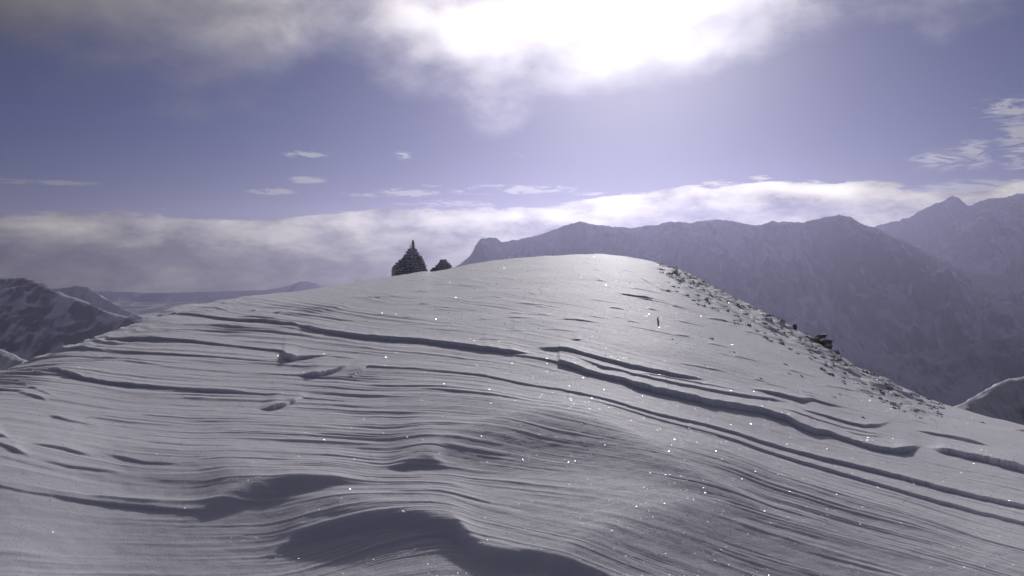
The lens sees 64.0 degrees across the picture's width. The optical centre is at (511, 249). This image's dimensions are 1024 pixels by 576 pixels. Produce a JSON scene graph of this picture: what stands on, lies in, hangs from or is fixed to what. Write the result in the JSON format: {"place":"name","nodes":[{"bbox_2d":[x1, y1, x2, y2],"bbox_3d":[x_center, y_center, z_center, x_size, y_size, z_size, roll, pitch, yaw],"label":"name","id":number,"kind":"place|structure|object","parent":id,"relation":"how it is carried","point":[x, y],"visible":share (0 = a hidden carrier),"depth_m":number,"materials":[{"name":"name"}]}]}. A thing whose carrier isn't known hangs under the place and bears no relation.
{"place":"outdoors","nodes":[
{"label":"outdoors","id":0,"kind":"place"},
{"bbox_2d":[0,349,26,370],"bbox_3d":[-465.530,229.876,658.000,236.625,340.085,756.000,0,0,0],"label":"snow spur","id":1,"kind":"structure","parent":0,"point":[8,360],"depth_m":691.78,"materials":[{"name":"white snow"}]},
{"bbox_2d":[0,277,138,360],"bbox_3d":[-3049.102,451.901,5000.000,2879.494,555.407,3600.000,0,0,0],"label":"dark mountain","id":2,"kind":"structure","parent":0,"point":[37,318],"depth_m":4964.08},
{"bbox_2d":[50,286,142,319],"bbox_3d":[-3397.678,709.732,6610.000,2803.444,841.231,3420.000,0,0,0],"label":"hazy hill","id":3,"kind":"structure","parent":0,"point":[86,294],"depth_m":6742.00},
{"bbox_2d":[112,302,210,317],"bbox_3d":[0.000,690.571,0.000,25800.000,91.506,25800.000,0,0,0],"label":"valley floor","id":4,"kind":"structure","parent":0,"point":[143,309],"depth_m":10044.45,"materials":[{"name":"white snow"}]},
{"bbox_2d":[93,281,323,302],"bbox_3d":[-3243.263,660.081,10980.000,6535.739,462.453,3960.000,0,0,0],"label":"hill","id":5,"kind":"structure","parent":0,"point":[112,296],"depth_m":11052.09,"materials":[{"name":"grey"}]},
{"bbox_2d":[0,254,1023,575],"bbox_3d":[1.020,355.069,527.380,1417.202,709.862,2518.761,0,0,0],"label":"snow ridge","id":6,"kind":"structure","parent":0,"point":[426,400],"depth_m":4.83,"materials":[{"name":"white snow"}]},
{"bbox_2d":[391,240,427,275],"bbox_3d":[-3.490,0.367,28.165,1.335,1.399,1.317,0,0,0],"label":"stone cairn","id":7,"kind":"object","parent":6,"relation":"on","point":[411,261],"visible":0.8,"depth_m":27.84,"materials":[{"name":"grey stone"}]},
{"bbox_2d":[430,259,453,271],"bbox_3d":[-2.373,0.629,28.032,1.028,0.602,1.048,0,0,0],"label":"stone cairn","id":8,"kind":"object","parent":6,"relation":"on","point":[443,264],"visible":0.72,"depth_m":27.83,"materials":[{"name":"grey stone"}]},
{"bbox_2d":[0,255,1023,575],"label":"ice crystals","id":9,"kind":"object","parent":6,"relation":"on","point":[520,453],"visible":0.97,"depth_m":4.67,"materials":[{"name":"white ice"}]},
{"bbox_2d":[657,263,984,423],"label":"frosted grass","id":10,"kind":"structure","parent":6,"relation":"on","point":[832,359],"depth_m":11.10,"materials":[{"name":"plant"}]},
{"bbox_2d":[805,334,839,354],"bbox_3d":[5.000,1.540,13.269,0.558,0.335,0.392,0,0,0],"label":"rock outcrop","id":11,"kind":"object","parent":6,"relation":"on","point":[824,342],"visible":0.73,"depth_m":13.19,"materials":[{"name":"grey stone"}]},
{"bbox_2d":[0,0,1023,292],"label":"sky","id":12,"kind":"structure","parent":0,"point":[147,146],"materials":[{"name":"blue"}]},
{"bbox_2d":[454,214,1023,355],"bbox_3d":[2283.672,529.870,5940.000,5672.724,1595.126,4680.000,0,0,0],"label":"mountain range","id":13,"kind":"structure","parent":0,"point":[846,283],"depth_m":5684.23,"materials":[{"name":"grey stone"}]},
{"bbox_2d":[839,336,1023,406],"bbox_3d":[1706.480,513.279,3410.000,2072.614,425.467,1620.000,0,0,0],"label":"foothill","id":14,"kind":"structure","parent":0,"point":[955,376],"depth_m":3398.54,"materials":[{"name":"grey stone"}]},
{"bbox_2d":[874,193,1023,289],"bbox_3d":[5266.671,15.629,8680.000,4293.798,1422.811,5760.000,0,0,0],"label":"distant peak","id":15,"kind":"structure","parent":0,"point":[983,235],"depth_m":8519.13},
{"bbox_2d":[954,377,1023,424],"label":"snow spur","id":16,"kind":"structure","parent":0,"point":[1003,400],"depth_m":469.29,"materials":[{"name":"white snow"}]}
]}

